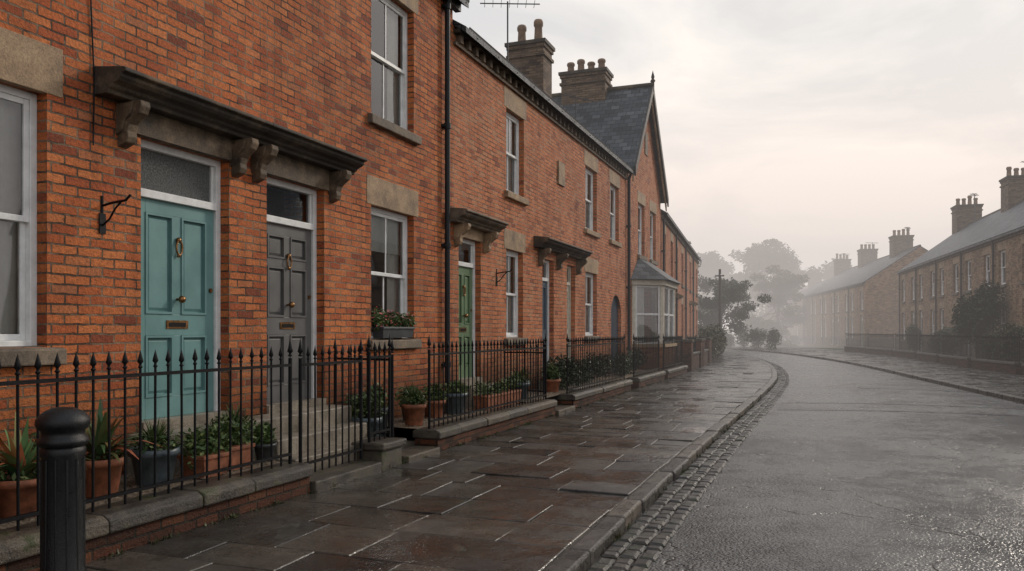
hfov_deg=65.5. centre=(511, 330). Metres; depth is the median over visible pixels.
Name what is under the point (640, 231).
window frame
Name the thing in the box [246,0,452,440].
wall
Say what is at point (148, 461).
potted plant
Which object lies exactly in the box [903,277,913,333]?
window frame
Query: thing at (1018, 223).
roof
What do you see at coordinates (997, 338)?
iron railings
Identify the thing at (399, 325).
planter box
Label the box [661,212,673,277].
wall
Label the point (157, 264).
door panel
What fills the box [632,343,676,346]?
bay sill
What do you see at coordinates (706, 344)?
pier
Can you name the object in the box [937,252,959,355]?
wall
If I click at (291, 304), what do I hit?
door knob
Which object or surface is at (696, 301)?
wall
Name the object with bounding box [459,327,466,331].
letterbox
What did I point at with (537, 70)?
chimney
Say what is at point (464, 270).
door
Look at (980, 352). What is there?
shrub
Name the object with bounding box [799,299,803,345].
end wall
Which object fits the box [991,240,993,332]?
downpipe
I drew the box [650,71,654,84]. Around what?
finial
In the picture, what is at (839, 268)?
chimney
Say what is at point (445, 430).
coping
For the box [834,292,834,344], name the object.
downpipe
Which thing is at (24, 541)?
coping
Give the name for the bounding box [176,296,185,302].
door knob
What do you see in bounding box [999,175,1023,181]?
chimney cap
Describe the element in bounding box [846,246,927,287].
roof
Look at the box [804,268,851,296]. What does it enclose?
roof
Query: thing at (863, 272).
roof
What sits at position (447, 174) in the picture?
downpipe
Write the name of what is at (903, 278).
lintel
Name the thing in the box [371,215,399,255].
blind
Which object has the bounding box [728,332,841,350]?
ground
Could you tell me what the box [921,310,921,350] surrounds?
door frame
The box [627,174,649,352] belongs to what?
end wall
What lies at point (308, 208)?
transom frame
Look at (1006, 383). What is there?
pavement
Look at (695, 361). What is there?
brickwork
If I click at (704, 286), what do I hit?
tree
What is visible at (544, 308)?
door moulding
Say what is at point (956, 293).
sill
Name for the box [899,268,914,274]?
eaves course
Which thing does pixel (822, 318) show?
downpipe
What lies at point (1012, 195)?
chimney
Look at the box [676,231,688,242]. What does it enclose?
roof
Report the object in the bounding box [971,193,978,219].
aerial
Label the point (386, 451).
stone gate pier
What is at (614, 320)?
passage door
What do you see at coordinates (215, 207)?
door frame
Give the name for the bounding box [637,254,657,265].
sill
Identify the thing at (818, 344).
wall
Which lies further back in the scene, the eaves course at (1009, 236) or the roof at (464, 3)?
the eaves course at (1009, 236)
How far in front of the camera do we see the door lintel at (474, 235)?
13.11 m
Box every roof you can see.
[453,20,575,124]
[458,0,468,7]
[552,87,666,202]
[574,122,633,173]
[631,258,680,283]
[661,209,679,231]
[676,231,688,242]
[789,281,825,301]
[789,282,820,300]
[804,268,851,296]
[810,266,857,295]
[822,260,877,292]
[833,256,888,290]
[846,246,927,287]
[898,217,984,272]
[913,210,1000,267]
[933,200,1023,260]
[957,206,1023,251]
[989,216,1023,240]
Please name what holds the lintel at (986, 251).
attached to the wall at (978, 268)
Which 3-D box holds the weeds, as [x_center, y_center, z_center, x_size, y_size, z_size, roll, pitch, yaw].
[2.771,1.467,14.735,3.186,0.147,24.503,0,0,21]
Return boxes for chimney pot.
[836,253,848,258]
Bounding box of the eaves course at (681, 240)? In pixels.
[676,232,685,246]
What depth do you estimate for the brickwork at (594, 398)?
16.22 m
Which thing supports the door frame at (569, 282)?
attached to the wall at (609, 281)
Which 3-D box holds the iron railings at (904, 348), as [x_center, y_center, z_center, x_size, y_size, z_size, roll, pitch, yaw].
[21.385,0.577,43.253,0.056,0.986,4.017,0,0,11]
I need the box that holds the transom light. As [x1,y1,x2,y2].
[141,148,209,201]
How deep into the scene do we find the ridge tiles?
26.23 m
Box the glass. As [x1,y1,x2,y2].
[656,292,656,335]
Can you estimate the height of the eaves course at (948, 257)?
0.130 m
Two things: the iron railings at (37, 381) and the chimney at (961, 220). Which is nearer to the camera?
the iron railings at (37, 381)
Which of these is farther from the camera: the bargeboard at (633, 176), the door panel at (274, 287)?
the bargeboard at (633, 176)
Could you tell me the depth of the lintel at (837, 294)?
69.78 m
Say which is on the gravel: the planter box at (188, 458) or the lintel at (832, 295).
the planter box at (188, 458)
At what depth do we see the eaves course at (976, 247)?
37.76 m
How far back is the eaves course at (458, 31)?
14.16 m
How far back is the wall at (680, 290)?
35.98 m
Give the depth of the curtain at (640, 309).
24.46 m
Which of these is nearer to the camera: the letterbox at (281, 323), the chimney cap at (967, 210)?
the letterbox at (281, 323)
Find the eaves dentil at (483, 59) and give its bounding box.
[456,34,568,129]
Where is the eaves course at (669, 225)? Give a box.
[661,215,675,234]
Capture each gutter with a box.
[469,27,575,120]
[576,120,633,170]
[587,356,789,570]
[988,226,1023,238]
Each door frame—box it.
[141,139,220,410]
[267,177,316,397]
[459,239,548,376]
[567,266,570,361]
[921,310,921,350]
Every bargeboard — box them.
[632,99,666,210]
[634,85,668,206]
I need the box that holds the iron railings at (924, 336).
[919,333,939,353]
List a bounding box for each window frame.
[0,84,36,345]
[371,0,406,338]
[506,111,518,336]
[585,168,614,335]
[638,204,652,259]
[815,299,821,336]
[825,298,832,336]
[838,294,846,337]
[852,291,862,337]
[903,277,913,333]
[921,271,933,334]
[941,264,957,329]
[968,254,989,289]
[1001,250,1005,330]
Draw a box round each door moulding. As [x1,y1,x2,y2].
[145,212,206,397]
[267,233,306,385]
[459,273,469,366]
[543,287,545,348]
[567,291,567,329]
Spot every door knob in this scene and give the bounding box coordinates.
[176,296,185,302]
[287,302,294,307]
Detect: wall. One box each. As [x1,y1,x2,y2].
[0,0,245,474]
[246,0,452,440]
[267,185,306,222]
[453,25,566,404]
[567,134,626,378]
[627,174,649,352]
[628,173,660,349]
[636,116,659,193]
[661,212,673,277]
[674,234,683,364]
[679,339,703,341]
[684,247,691,337]
[692,257,697,336]
[790,302,798,343]
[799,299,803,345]
[804,297,812,346]
[813,295,822,347]
[823,292,834,347]
[835,289,847,350]
[849,282,864,346]
[865,247,926,349]
[900,270,914,349]
[917,261,934,352]
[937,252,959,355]
[962,241,991,358]
[994,230,1023,361]
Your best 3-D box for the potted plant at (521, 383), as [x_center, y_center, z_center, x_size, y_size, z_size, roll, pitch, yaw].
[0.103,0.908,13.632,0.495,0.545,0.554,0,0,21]
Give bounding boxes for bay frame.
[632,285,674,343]
[636,285,673,343]
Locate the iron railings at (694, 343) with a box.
[687,335,695,351]
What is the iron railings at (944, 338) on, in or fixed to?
on the coping at (959, 357)
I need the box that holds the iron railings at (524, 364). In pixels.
[503,339,544,396]
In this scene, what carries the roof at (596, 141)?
on the wall at (609, 281)
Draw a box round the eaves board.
[441,0,460,12]
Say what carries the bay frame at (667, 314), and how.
on the bay sill at (660, 345)
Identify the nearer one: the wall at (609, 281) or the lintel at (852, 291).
the wall at (609, 281)
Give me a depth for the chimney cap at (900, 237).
66.19 m
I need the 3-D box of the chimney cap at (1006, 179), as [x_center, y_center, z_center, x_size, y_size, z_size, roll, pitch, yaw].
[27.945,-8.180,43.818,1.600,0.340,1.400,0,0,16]
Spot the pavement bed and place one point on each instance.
(571, 545)
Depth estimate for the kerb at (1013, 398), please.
24.33 m
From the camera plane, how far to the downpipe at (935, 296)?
45.35 m
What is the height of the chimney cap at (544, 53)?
0.340 m
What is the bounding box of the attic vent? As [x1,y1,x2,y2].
[645,132,647,155]
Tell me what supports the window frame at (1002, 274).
attached to the wall at (1013, 288)
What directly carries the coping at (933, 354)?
on the brickwork at (930, 358)
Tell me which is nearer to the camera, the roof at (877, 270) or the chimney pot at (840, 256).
the roof at (877, 270)
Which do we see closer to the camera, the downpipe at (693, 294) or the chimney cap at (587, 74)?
the chimney cap at (587, 74)
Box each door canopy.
[95,66,272,139]
[258,122,367,174]
[450,207,508,232]
[534,236,580,256]
[570,248,592,259]
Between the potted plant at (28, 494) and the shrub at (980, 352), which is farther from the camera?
the shrub at (980, 352)
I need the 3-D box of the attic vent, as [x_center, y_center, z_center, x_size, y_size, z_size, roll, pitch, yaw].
[4.395,-6.100,26.062,0.028,0.700,0.400,0,0,21]
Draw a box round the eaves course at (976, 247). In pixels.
[961,241,991,253]
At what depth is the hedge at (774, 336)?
68.03 m
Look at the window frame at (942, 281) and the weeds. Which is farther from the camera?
the window frame at (942, 281)
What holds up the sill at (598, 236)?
attached to the wall at (609, 281)
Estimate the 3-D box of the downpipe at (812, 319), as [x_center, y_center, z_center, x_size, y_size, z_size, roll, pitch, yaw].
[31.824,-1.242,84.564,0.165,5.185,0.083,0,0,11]
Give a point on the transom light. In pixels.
(163, 173)
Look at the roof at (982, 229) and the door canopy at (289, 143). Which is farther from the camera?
the roof at (982, 229)
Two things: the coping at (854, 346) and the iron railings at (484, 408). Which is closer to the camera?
the iron railings at (484, 408)
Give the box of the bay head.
[632,279,676,289]
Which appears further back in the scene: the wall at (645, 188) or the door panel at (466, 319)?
the wall at (645, 188)
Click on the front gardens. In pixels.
(836, 349)
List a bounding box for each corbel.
[538,248,568,269]
[576,259,587,274]
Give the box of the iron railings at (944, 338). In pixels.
[942,334,970,357]
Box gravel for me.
[0,370,654,529]
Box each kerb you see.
[543,352,776,570]
[725,348,1023,403]
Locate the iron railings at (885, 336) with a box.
[868,332,893,348]
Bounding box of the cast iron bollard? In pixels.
[34,407,90,570]
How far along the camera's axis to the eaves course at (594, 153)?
20.17 m
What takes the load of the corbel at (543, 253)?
attached to the wall at (479, 146)
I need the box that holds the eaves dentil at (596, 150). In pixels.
[568,126,626,175]
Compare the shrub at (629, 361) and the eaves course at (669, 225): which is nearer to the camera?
the shrub at (629, 361)
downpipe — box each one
[445,0,451,383]
[628,172,632,368]
[663,214,665,271]
[675,231,678,346]
[685,244,687,338]
[693,254,694,336]
[812,297,812,343]
[822,293,822,343]
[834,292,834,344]
[847,287,848,345]
[898,273,899,333]
[914,267,916,326]
[934,260,936,350]
[959,251,961,355]
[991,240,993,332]
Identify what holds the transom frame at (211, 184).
attached to the door frame at (215, 207)
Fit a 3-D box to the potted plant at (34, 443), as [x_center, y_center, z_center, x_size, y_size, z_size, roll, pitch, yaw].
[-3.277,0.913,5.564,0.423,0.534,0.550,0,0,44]
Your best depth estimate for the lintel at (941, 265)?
43.99 m
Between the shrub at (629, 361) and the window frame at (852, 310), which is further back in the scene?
the window frame at (852, 310)
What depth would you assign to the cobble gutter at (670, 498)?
7.15 m
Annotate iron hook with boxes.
[99,194,131,233]
[496,269,512,285]
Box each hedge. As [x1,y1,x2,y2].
[696,323,727,359]
[724,327,782,348]
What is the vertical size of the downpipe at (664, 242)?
5.635 m
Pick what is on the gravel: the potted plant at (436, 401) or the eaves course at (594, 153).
the potted plant at (436, 401)
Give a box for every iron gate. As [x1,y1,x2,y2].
[297,338,362,471]
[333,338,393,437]
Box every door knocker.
[176,237,182,257]
[286,254,291,269]
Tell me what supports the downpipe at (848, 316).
attached to the eaves course at (856, 286)
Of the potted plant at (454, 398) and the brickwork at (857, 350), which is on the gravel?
the potted plant at (454, 398)
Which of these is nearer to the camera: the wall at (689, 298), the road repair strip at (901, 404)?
the road repair strip at (901, 404)
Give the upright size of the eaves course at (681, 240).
0.130 m
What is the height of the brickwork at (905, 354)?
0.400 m
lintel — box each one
[0,27,62,97]
[137,112,232,160]
[266,154,328,190]
[463,228,483,241]
[824,293,833,317]
[836,290,847,316]
[850,286,863,315]
[902,271,914,312]
[919,264,934,309]
[939,256,958,308]
[965,245,990,298]
[997,234,1023,301]
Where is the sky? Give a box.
[453,0,1023,331]
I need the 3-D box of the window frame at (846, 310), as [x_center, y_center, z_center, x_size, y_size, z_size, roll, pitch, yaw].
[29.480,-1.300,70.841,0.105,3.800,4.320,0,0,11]
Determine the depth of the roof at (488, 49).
14.07 m
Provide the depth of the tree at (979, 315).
34.18 m
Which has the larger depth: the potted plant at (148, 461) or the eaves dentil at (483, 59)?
the eaves dentil at (483, 59)
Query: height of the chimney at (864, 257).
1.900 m
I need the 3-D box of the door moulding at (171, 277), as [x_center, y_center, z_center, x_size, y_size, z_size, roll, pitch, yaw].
[-3.045,-0.225,7.221,0.037,1.610,0.730,0,0,21]
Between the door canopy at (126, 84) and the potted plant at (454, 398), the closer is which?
the door canopy at (126, 84)
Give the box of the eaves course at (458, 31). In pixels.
[453,28,571,124]
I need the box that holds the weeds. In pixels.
[102,374,777,558]
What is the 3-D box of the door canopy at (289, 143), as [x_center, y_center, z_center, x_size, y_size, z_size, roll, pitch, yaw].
[-2.170,-1.962,8.647,0.335,0.224,1.740,0,0,21]
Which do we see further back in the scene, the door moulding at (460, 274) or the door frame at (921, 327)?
the door frame at (921, 327)
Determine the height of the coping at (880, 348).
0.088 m
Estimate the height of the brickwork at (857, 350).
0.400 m
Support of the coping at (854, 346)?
on the brickwork at (857, 350)
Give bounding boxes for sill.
[0,346,66,366]
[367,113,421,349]
[504,190,528,205]
[504,337,527,344]
[584,228,621,247]
[584,336,600,341]
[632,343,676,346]
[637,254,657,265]
[938,292,958,297]
[998,281,1023,287]
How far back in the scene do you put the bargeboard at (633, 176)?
27.16 m
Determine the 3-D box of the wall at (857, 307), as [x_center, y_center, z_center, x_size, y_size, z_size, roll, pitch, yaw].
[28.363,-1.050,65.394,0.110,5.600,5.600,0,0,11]
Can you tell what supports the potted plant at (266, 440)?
on the gravel
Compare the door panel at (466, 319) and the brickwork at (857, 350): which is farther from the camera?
the brickwork at (857, 350)
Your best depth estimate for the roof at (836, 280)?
81.47 m
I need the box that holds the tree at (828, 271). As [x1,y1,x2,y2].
[820,258,851,280]
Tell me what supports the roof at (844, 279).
on the wall at (828, 340)
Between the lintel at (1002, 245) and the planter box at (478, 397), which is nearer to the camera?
the planter box at (478, 397)
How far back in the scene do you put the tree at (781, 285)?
88.31 m
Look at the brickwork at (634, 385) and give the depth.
21.07 m
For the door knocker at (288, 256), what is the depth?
8.69 m
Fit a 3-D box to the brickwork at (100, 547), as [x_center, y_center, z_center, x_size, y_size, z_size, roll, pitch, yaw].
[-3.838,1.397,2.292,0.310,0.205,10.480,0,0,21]
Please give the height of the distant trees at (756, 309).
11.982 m
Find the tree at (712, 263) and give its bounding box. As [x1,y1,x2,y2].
[695,249,743,312]
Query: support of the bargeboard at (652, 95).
attached to the roof at (614, 121)
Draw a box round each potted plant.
[0,411,98,518]
[28,432,40,470]
[85,398,161,497]
[123,416,185,485]
[209,402,256,442]
[253,420,278,461]
[344,391,385,436]
[344,392,382,414]
[364,377,398,436]
[394,384,424,420]
[397,386,427,425]
[420,383,446,417]
[441,380,471,414]
[505,369,529,398]
[508,366,539,381]
[539,362,561,392]
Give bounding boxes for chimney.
[508,46,551,97]
[561,74,610,104]
[834,261,850,275]
[858,251,876,267]
[889,237,912,258]
[952,207,981,233]
[1001,179,1023,212]
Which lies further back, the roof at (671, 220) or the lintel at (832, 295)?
the lintel at (832, 295)
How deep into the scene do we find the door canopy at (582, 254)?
18.32 m
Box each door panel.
[148,216,200,393]
[269,237,301,382]
[465,276,467,363]
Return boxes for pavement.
[86,352,771,570]
[726,347,1023,396]
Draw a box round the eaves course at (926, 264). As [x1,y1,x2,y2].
[916,261,934,268]
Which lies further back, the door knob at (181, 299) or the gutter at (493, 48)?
the gutter at (493, 48)
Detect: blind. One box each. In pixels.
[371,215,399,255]
[585,173,588,194]
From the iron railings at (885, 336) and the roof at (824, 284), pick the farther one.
the roof at (824, 284)
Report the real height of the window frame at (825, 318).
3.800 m
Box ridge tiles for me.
[552,82,652,97]
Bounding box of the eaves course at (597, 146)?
[569,123,629,173]
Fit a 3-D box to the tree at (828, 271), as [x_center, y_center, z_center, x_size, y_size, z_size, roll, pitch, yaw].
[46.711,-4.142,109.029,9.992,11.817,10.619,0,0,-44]
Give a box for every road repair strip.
[777,409,1023,415]
[781,402,1015,408]
[857,386,966,391]
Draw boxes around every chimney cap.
[504,38,554,51]
[506,42,553,63]
[558,66,613,77]
[559,70,612,86]
[833,260,850,263]
[857,250,877,254]
[888,235,914,237]
[889,236,913,241]
[950,204,983,208]
[951,205,982,213]
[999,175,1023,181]
[999,177,1023,187]
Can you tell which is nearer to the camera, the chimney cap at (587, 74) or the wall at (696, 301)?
the chimney cap at (587, 74)
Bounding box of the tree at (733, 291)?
[698,277,772,342]
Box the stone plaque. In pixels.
[557,160,564,186]
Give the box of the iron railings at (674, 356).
[663,334,682,369]
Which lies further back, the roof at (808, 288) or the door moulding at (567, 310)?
the roof at (808, 288)
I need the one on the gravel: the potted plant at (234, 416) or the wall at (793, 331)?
the potted plant at (234, 416)
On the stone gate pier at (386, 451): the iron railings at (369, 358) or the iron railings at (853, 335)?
the iron railings at (369, 358)
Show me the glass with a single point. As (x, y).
(656, 312)
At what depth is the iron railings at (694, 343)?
31.28 m
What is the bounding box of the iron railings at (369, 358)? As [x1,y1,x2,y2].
[367,334,391,442]
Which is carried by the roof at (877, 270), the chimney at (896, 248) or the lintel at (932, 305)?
the chimney at (896, 248)
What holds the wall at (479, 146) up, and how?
on the ground
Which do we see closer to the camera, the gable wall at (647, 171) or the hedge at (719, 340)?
the gable wall at (647, 171)
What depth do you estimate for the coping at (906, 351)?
42.99 m
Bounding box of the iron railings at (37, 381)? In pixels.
[0,338,292,530]
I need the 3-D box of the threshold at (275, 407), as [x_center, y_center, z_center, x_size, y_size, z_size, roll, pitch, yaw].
[-2.420,0.820,8.701,0.230,0.100,1.020,0,0,21]
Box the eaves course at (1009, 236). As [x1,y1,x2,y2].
[993,229,1023,242]
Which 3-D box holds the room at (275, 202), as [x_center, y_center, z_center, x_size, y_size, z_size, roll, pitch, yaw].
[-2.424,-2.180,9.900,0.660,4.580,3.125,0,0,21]
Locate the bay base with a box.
[632,347,669,369]
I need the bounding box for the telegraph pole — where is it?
[715,269,723,328]
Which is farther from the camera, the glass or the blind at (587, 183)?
the glass
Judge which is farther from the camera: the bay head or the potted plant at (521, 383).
the bay head
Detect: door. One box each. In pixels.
[141,197,212,419]
[267,222,310,403]
[459,266,471,377]
[542,281,546,373]
[567,286,568,357]
[611,296,617,373]
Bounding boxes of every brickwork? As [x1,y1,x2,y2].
[0,476,309,570]
[415,406,554,450]
[558,385,630,406]
[631,375,664,389]
[665,369,686,378]
[693,354,698,369]
[705,351,707,364]
[844,347,865,352]
[866,349,892,355]
[893,351,916,358]
[917,354,938,362]
[939,357,971,367]
[972,361,1021,374]
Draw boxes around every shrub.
[541,353,581,389]
[574,352,613,383]
[610,348,645,375]
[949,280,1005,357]
[969,297,1023,358]
[979,321,1023,361]
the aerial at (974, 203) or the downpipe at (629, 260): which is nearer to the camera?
the downpipe at (629, 260)
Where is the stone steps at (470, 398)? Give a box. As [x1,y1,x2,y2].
[465,375,607,407]
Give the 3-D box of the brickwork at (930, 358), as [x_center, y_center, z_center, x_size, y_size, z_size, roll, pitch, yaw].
[20.103,1.350,38.390,0.249,0.400,4.144,0,0,16]
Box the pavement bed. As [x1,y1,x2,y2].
[444,360,771,570]
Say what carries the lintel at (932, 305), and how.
attached to the wall at (926, 302)
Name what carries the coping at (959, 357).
on the brickwork at (955, 362)
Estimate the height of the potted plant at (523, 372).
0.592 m
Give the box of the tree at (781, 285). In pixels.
[742,264,809,346]
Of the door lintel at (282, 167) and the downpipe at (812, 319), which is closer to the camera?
the door lintel at (282, 167)
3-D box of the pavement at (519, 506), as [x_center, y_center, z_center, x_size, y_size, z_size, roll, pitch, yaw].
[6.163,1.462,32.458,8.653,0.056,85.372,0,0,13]
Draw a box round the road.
[590,349,1023,570]
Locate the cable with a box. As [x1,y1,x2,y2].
[90,0,94,144]
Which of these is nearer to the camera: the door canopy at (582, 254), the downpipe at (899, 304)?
the door canopy at (582, 254)
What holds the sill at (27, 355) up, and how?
attached to the wall at (88, 289)
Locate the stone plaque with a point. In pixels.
(560, 173)
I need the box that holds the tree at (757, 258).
[725,238,823,320]
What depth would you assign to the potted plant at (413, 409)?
9.86 m
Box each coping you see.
[0,462,313,564]
[413,399,556,438]
[556,379,632,400]
[626,371,665,381]
[659,365,687,373]
[844,346,865,347]
[866,347,896,350]
[893,349,920,352]
[916,352,941,355]
[939,355,973,359]
[971,358,1023,364]
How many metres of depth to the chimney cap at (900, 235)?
66.17 m
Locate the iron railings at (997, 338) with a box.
[975,334,1019,361]
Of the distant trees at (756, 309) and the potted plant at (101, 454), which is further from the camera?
the distant trees at (756, 309)
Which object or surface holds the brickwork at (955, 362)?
on the front gardens
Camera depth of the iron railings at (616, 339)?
16.63 m
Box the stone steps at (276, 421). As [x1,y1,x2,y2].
[127,404,414,474]
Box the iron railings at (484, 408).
[427,334,546,428]
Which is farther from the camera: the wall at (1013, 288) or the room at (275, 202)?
the wall at (1013, 288)
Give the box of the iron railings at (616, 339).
[566,334,624,393]
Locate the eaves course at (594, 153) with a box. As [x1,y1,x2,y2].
[567,132,627,179]
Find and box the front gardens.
[816,348,1021,373]
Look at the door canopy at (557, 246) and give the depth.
16.44 m
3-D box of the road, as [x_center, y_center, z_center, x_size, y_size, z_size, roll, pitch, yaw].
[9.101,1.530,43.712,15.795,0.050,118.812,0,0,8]
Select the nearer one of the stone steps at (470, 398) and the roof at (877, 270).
the stone steps at (470, 398)
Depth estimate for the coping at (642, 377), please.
21.24 m
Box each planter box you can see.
[175,423,233,478]
[203,416,255,471]
[371,306,417,337]
[473,375,521,410]
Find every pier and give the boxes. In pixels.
[351,436,406,470]
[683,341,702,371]
[703,340,710,365]
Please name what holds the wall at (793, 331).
on the ground
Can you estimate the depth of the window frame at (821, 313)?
80.60 m
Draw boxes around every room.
[267,0,399,331]
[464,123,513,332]
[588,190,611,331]
[943,270,943,328]
[1004,252,1004,282]
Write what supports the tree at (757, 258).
on the ground
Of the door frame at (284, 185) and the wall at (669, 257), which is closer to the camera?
the door frame at (284, 185)
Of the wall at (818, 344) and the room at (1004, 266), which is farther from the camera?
the wall at (818, 344)
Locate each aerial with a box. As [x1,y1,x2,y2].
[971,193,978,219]
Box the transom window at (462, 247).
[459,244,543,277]
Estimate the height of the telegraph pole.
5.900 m
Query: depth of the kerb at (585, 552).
6.83 m
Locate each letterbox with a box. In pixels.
[166,320,187,328]
[169,323,185,326]
[280,322,294,328]
[282,324,293,327]
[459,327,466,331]
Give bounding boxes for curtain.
[0,99,20,333]
[637,287,665,341]
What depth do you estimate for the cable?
6.22 m
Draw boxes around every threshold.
[142,410,228,430]
[267,398,325,413]
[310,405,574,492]
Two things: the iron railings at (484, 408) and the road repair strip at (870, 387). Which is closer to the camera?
the iron railings at (484, 408)
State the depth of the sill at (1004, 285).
33.86 m
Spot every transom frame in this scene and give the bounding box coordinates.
[210,167,213,202]
[307,195,310,223]
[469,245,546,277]
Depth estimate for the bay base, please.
24.46 m
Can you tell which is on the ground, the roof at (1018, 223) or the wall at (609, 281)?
the wall at (609, 281)
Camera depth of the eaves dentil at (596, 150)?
20.01 m
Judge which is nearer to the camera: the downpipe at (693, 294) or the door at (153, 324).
the door at (153, 324)
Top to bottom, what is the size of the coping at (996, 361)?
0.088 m
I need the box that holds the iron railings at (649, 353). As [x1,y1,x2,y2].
[633,334,659,376]
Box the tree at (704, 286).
[688,241,714,314]
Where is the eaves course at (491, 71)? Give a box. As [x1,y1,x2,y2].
[453,41,568,132]
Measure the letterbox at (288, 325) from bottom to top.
0.038 m
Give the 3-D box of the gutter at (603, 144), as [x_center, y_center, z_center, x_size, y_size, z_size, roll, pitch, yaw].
[2.480,-4.707,20.744,0.130,0.065,6.100,0,0,21]
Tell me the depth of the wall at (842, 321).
70.98 m
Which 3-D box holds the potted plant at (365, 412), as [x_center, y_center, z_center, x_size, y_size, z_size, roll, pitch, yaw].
[-1.679,1.010,9.152,0.534,0.640,0.582,0,0,-25]
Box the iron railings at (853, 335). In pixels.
[846,332,867,346]
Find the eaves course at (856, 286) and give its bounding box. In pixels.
[848,283,864,288]
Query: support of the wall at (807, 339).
on the ground
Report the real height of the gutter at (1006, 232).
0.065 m
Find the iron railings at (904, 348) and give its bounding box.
[895,332,916,350]
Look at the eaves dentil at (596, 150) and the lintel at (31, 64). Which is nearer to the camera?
the lintel at (31, 64)
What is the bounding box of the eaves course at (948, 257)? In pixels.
[936,252,959,261]
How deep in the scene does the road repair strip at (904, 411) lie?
14.84 m
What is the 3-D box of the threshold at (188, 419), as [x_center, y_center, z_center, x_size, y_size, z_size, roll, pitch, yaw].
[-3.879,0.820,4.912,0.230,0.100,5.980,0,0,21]
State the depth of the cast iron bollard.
4.12 m
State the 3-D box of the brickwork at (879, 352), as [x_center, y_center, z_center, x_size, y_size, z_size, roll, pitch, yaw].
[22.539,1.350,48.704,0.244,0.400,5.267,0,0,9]
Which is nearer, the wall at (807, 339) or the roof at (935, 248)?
the roof at (935, 248)
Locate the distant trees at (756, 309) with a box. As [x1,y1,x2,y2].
[698,293,764,339]
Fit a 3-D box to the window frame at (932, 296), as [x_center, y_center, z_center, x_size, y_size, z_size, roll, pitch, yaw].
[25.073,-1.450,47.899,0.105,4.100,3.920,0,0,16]
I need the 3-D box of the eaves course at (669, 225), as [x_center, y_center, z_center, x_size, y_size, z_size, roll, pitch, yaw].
[6.160,-4.115,31.164,0.077,0.130,5.100,0,0,17]
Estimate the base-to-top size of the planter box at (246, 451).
0.460 m

